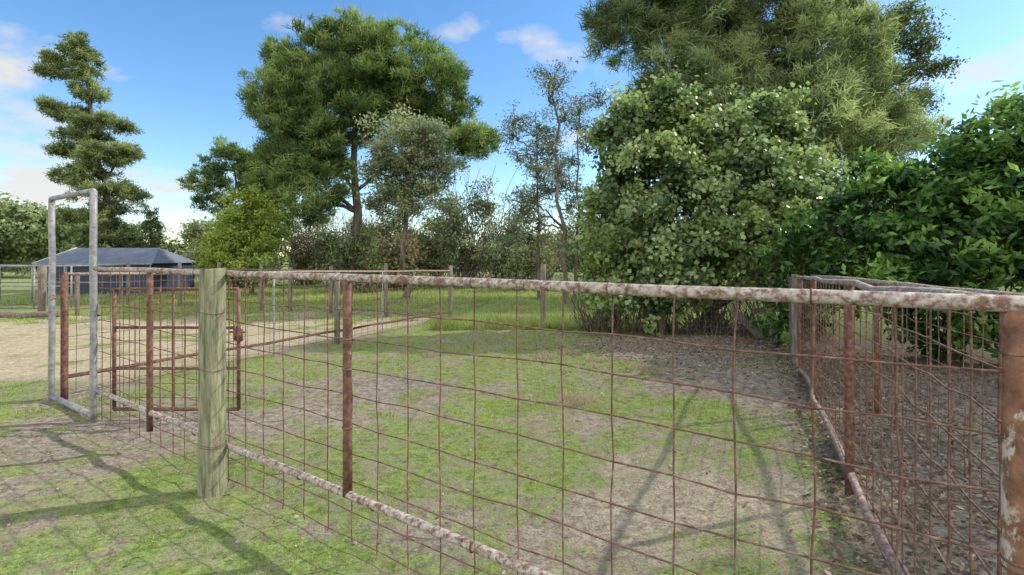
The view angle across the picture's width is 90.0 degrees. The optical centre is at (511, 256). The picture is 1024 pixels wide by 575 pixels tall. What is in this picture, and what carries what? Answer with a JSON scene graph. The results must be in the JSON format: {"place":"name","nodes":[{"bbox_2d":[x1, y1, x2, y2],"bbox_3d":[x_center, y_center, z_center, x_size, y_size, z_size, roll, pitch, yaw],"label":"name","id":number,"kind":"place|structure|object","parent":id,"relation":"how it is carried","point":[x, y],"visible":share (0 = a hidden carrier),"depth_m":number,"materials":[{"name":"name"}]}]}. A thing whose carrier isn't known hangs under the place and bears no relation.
{"place":"outdoors","nodes":[
{"label":"outdoors","id":0,"kind":"place"},
{"bbox_2d":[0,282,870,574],"bbox_3d":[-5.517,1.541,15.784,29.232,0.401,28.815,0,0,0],"label":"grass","id":1,"kind":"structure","parent":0,"point":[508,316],"depth_m":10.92,"materials":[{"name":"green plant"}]},
{"bbox_2d":[0,257,1021,574],"bbox_3d":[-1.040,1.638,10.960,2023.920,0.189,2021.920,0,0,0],"label":"ground","id":2,"kind":"structure","parent":0,"point":[22,351],"depth_m":3.90,"materials":[{"name":"green plant"}]},
{"bbox_2d":[0,311,59,318],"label":"fallen log","id":3,"kind":"object","parent":2,"relation":"on","point":[33,314],"visible":0.84,"depth_m":13.73,"materials":[{"name":"grey wood"}]},
{"bbox_2d":[37,266,79,315],"bbox_3d":[-12.827,1.071,14.505,1.000,1.608,0.222,0,0,-15],"label":"old wooden post","id":4,"kind":"object","parent":2,"relation":"on","point":[42,288],"visible":0.62,"depth_m":14.37,"materials":[{"name":"brown wood"}]},
{"bbox_2d":[0,264,125,308],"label":"wire kennel","id":5,"kind":"object","parent":2,"relation":"on","point":[32,278],"visible":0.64,"depth_m":16.50,"materials":[{"name":"metal"}]},
{"bbox_2d":[48,188,100,422],"bbox_3d":[-4.538,0.507,5.274,1.300,2.326,0.091,0,0,33],"label":"gate frame","id":6,"kind":"object","parent":2,"relation":"on","point":[91,413],"visible":0.86,"depth_m":4.97,"materials":[{"name":"grey metal"}]},
{"bbox_2d":[112,287,244,410],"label":"pipe gate","id":7,"kind":"structure","parent":6,"relation":"attached to","point":[237,331],"depth_m":5.00,"materials":[{"name":"orange metal"}]},
{"bbox_2d":[27,27,153,247],"bbox_3d":[-21.304,-4.876,25.966,5.930,13.441,3.985,0,0,0],"label":"conifer tree","id":8,"kind":"object","parent":2,"relation":"on","point":[96,145],"visible":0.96,"depth_m":25.45,"materials":[{"name":"green plant"}]},
{"bbox_2d":[32,247,195,295],"bbox_3d":[-17.914,0.651,23.484,5.129,2.118,3.358,0,0,0],"label":"tarp shelter","id":9,"kind":"object","parent":2,"relation":"on","point":[150,257],"visible":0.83,"depth_m":22.39,"materials":[{"name":"metal"}]},
{"bbox_2d":[138,206,166,247],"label":"cypress tree","id":10,"kind":"object","parent":2,"relation":"on","point":[149,224],"visible":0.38,"depth_m":26.27,"materials":[{"name":"green plant"}]},
{"bbox_2d":[178,230,212,278],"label":"shrub","id":11,"kind":"object","parent":2,"relation":"on","point":[190,251],"visible":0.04,"depth_m":32.49,"materials":[{"name":"green plant"}]},
{"bbox_2d":[197,268,226,497],"bbox_3d":[-1.983,0.899,3.384,0.178,1.642,0.174,0,0,0],"label":"wooden post","id":12,"kind":"object","parent":2,"relation":"on","point":[212,451],"visible":0.95,"depth_m":3.32,"materials":[{"name":"green wood"}]},
{"bbox_2d":[174,135,299,286],"bbox_3d":[-15.054,-2.393,28.179,6.719,8.455,3.858,0,0,0],"label":"tree","id":13,"kind":"object","parent":2,"relation":"on","point":[230,152],"visible":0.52,"depth_m":27.35,"materials":[{"name":"green plant"}]},
{"bbox_2d":[183,179,301,294],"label":"yellow green tree","id":14,"kind":"object","parent":2,"relation":"on","point":[252,235],"visible":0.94,"depth_m":21.35,"materials":[{"name":"green plant"}]},
{"bbox_2d":[197,225,294,284],"bbox_3d":[-15.769,-0.227,31.012,5.910,4.378,3.097,0,0,0],"label":"shrub","id":15,"kind":"object","parent":2,"relation":"on","point":[276,265],"visible":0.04,"depth_m":30.93,"materials":[{"name":"green plant"}]},
{"bbox_2d":[60,265,452,399],"bbox_3d":[-3.321,1.026,9.744,0.112,1.689,8.791,0,0,23],"label":"pipe and wire fence","id":16,"kind":"object","parent":2,"relation":"on","point":[64,323],"visible":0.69,"depth_m":7.65,"materials":[{"name":"orange metal"}]},
{"bbox_2d":[226,246,295,289],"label":"shrub","id":17,"kind":"object","parent":2,"relation":"on","point":[239,282],"visible":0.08,"depth_m":25.73,"materials":[{"name":"green plant"}]},
{"bbox_2d":[126,262,447,316],"bbox_3d":[-7.601,1.032,15.884,12.644,1.680,0.126,0,0,20],"label":"wooden post fence","id":18,"kind":"object","parent":2,"relation":"on","point":[260,300],"visible":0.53,"depth_m":15.53,"materials":[{"name":"grey wood"}]},
{"bbox_2d":[271,212,352,284],"bbox_3d":[-11.834,-0.591,30.007,5.142,5.213,3.081,0,0,0],"label":"shrub","id":19,"kind":"object","parent":2,"relation":"on","point":[301,252],"visible":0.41,"depth_m":29.66,"materials":[{"name":"green plant"}]},
{"bbox_2d":[284,208,373,285],"bbox_3d":[-10.071,-0.453,28.766,5.159,4.648,3.108,0,0,-16],"label":"shrub","id":20,"kind":"object","parent":2,"relation":"on","point":[323,241],"visible":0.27,"depth_m":28.55,"materials":[{"name":"green plant"}]},
{"bbox_2d":[310,218,413,294],"bbox_3d":[-6.965,0.104,23.263,3.029,3.685,3.912,0,0,41],"label":"shrub","id":21,"kind":"object","parent":2,"relation":"on","point":[358,256],"visible":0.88,"depth_m":23.07,"materials":[{"name":"green plant"}]},
{"bbox_2d":[234,3,507,288],"bbox_3d":[-6.504,-4.980,23.995,12.765,13.649,7.605,0,0,0],"label":"pine tree","id":22,"kind":"object","parent":2,"relation":"on","point":[357,67],"visible":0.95,"depth_m":22.46,"materials":[{"name":"green plant"}]},
{"bbox_2d":[338,201,438,285],"bbox_3d":[-7.066,-0.673,28.221,6.255,5.644,2.988,0,0,0],"label":"shrub","id":23,"kind":"object","parent":2,"relation":"on","point":[384,231],"visible":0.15,"depth_m":27.99,"materials":[{"name":"green plant"}]},
{"bbox_2d":[368,230,436,291],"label":"shrub","id":24,"kind":"object","parent":2,"relation":"on","point":[410,255],"visible":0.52,"depth_m":24.72,"materials":[{"name":"green plant"}]},
{"bbox_2d":[344,103,473,298],"bbox_3d":[-3.844,-1.981,20.101,4.785,7.650,3.600,0,0,0],"label":"tree","id":25,"kind":"object","parent":2,"relation":"on","point":[406,191],"visible":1,"depth_m":19.55,"materials":[{"name":"green plant"}]},
{"bbox_2d":[389,212,468,286],"bbox_3d":[-4.881,-0.332,28.755,5.498,4.429,3.224,0,0,0],"label":"shrub","id":26,"kind":"object","parent":2,"relation":"on","point":[434,257],"visible":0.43,"depth_m":28.62,"materials":[{"name":"green plant"}]},
{"bbox_2d":[60,377,847,561],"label":"stones","id":27,"kind":"object","parent":2,"relation":"on","point":[295,516],"visible":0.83,"depth_m":3.04,"materials":[{"name":"grey stone"}]},
{"bbox_2d":[418,165,526,288],"bbox_3d":[-2.053,-1.314,26.785,5.775,6.805,3.543,0,0,0],"label":"shrub","id":28,"kind":"object","parent":2,"relation":"on","point":[455,238],"visible":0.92,"depth_m":26.55,"materials":[{"name":"green plant"}]},
{"bbox_2d":[0,325,1000,574],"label":"leaf litter","id":29,"kind":"object","parent":2,"relation":"on","point":[842,479],"visible":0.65,"depth_m":4.43,"materials":[{"name":"brown plant"}]},
{"bbox_2d":[0,159,1002,276],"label":"distant tree line","id":30,"kind":"object","parent":2,"relation":"on","point":[23,233],"visible":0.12,"depth_m":39.80,"materials":[{"name":"green plant"}]},
{"bbox_2d":[476,203,546,278],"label":"shrub","id":31,"kind":"object","parent":2,"relation":"on","point":[502,260],"visible":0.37,"depth_m":28.67,"materials":[{"name":"green plant"}]},
{"bbox_2d":[488,238,559,290],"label":"shrub","id":32,"kind":"object","parent":2,"relation":"on","point":[524,264],"visible":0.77,"depth_m":24.70,"materials":[{"name":"green plant"}]},
{"bbox_2d":[485,100,572,301],"bbox_3d":[0.659,-2.054,18.844,2.995,7.707,3.569,0,0,22],"label":"slender tree","id":33,"kind":"object","parent":2,"relation":"on","point":[537,170],"visible":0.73,"depth_m":18.71,"materials":[{"name":"green plant"}]},
{"bbox_2d":[497,224,568,280],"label":"shrub","id":34,"kind":"object","parent":2,"relation":"on","point":[552,264],"visible":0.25,"depth_m":30.75,"materials":[{"name":"green plant"}]},
{"bbox_2d":[491,56,587,304],"bbox_3d":[1.133,-2.607,18.030,3.657,8.803,2.884,0,0,-7],"label":"slender tree","id":35,"kind":"object","parent":2,"relation":"on","point":[548,147],"visible":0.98,"depth_m":17.95,"materials":[{"name":"green plant"}]},
{"bbox_2d":[93,266,1023,574],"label":"pipe and wire fence","id":36,"kind":"object","parent":2,"relation":"on","point":[967,302],"visible":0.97,"depth_m":2.16,"materials":[{"name":"orange metal"}]},
{"bbox_2d":[123,360,996,572],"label":"fallen twigs","id":37,"kind":"object","parent":2,"relation":"on","point":[654,417],"visible":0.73,"depth_m":4.01,"materials":[{"name":"brown wood"}]},
{"bbox_2d":[421,346,721,407],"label":"dry weeds","id":38,"kind":"object","parent":2,"relation":"on","point":[584,396],"visible":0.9,"depth_m":7.28,"materials":[{"name":"beige plant"}]},
{"bbox_2d":[540,79,613,299],"bbox_3d":[2.452,-2.457,18.971,3.048,8.478,4.168,0,0,0],"label":"slender tree","id":39,"kind":"object","parent":2,"relation":"on","point":[582,107],"visible":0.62,"depth_m":19.49,"materials":[{"name":"green plant"}]},
{"bbox_2d":[549,208,629,280],"bbox_3d":[4.970,-0.599,28.003,5.950,5.968,3.718,0,0,-29],"label":"shrub","id":40,"kind":"object","parent":2,"relation":"on","point":[580,258],"visible":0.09,"depth_m":27.67,"materials":[{"name":"green plant"}]},
{"bbox_2d":[452,264,775,343],"bbox_3d":[1.704,1.030,11.765,7.795,1.684,0.228,0,0,31],"label":"wire fence","id":41,"kind":"object","parent":2,"relation":"on","point":[542,273],"visible":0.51,"depth_m":12.23,"materials":[{"name":"brown metal"}]},
{"bbox_2d":[568,282,843,336],"bbox_3d":[4.239,1.137,11.319,5.926,1.144,2.648,0,0,0],"label":"dead brush","id":42,"kind":"object","parent":2,"relation":"on","point":[639,317],"visible":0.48,"depth_m":11.11,"materials":[{"name":"brown plant"}]},
{"bbox_2d":[563,63,881,336],"bbox_3d":[4.837,-1.247,11.410,7.501,6.177,4.139,0,0,0],"label":"ivy covered tree","id":43,"kind":"object","parent":2,"relation":"on","point":[752,166],"visible":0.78,"depth_m":10.70,"materials":[{"name":"green plant"}]},
{"bbox_2d":[729,305,776,339],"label":"broken planks","id":44,"kind":"object","parent":2,"relation":"on","point":[744,321],"visible":0.46,"depth_m":10.18,"materials":[{"name":"brown wood"}]},
{"bbox_2d":[576,0,954,210],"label":"feathery pine tree","id":45,"kind":"object","parent":2,"relation":"on","point":[728,42],"visible":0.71,"depth_m":20.42,"materials":[{"name":"green plant"}]},
{"bbox_2d":[789,274,797,364],"bbox_3d":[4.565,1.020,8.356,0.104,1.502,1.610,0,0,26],"label":"wooden end post","id":46,"kind":"object","parent":2,"relation":"on","point":[792,322],"visible":0.58,"depth_m":7.66,"materials":[{"name":"grey wood"}]},
{"bbox_2d":[735,80,1023,362],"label":"laurel tree","id":47,"kind":"object","parent":2,"relation":"on","point":[912,236],"visible":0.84,"depth_m":7.73,"materials":[{"name":"green plant"}]},
{"bbox_2d":[793,275,1001,574],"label":"pipe and wire fence","id":48,"kind":"object","parent":2,"relation":"on","point":[852,484],"visible":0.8,"depth_m":2.67,"materials":[{"name":"orange metal"}]},
{"bbox_2d":[802,367,844,477],"bbox_3d":[3.071,1.512,5.129,0.035,0.195,3.564,0,0,25],"label":"kick board","id":49,"kind":"object","parent":48,"relation":"attached to","point":[834,451],"visible":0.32,"depth_m":4.07,"materials":[{"name":"brown wood"}]},
{"bbox_2d":[831,0,969,284],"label":"tree","id":50,"kind":"object","parent":2,"relation":"on","point":[928,68],"visible":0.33,"depth_m":24.62,"materials":[{"name":"leaves"},{"name":"bark"}]},
{"bbox_2d":[809,274,1023,500],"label":"pipe and wire fence","id":51,"kind":"object","parent":2,"relation":"on","point":[874,282],"visible":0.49,"depth_m":4.41,"materials":[{"name":"orange metal"}]},
{"bbox_2d":[1000,310,1023,574],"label":"corner post","id":52,"kind":"object","parent":2,"relation":"on","point":[1012,479],"visible":0.91,"depth_m":1.25,"materials":[{"name":"orange metal"}]},
{"bbox_2d":[1005,162,1023,292],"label":"laurel tree","id":53,"kind":"object","parent":2,"relation":"on","point":[1013,166],"visible":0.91,"depth_m":5.74,"materials":[{"name":"green plant"}]},
{"bbox_2d":[0,0,1023,256],"label":"sky","id":54,"kind":"structure","parent":0,"point":[173,65],"materials":[{"name":"blue"}]}
]}

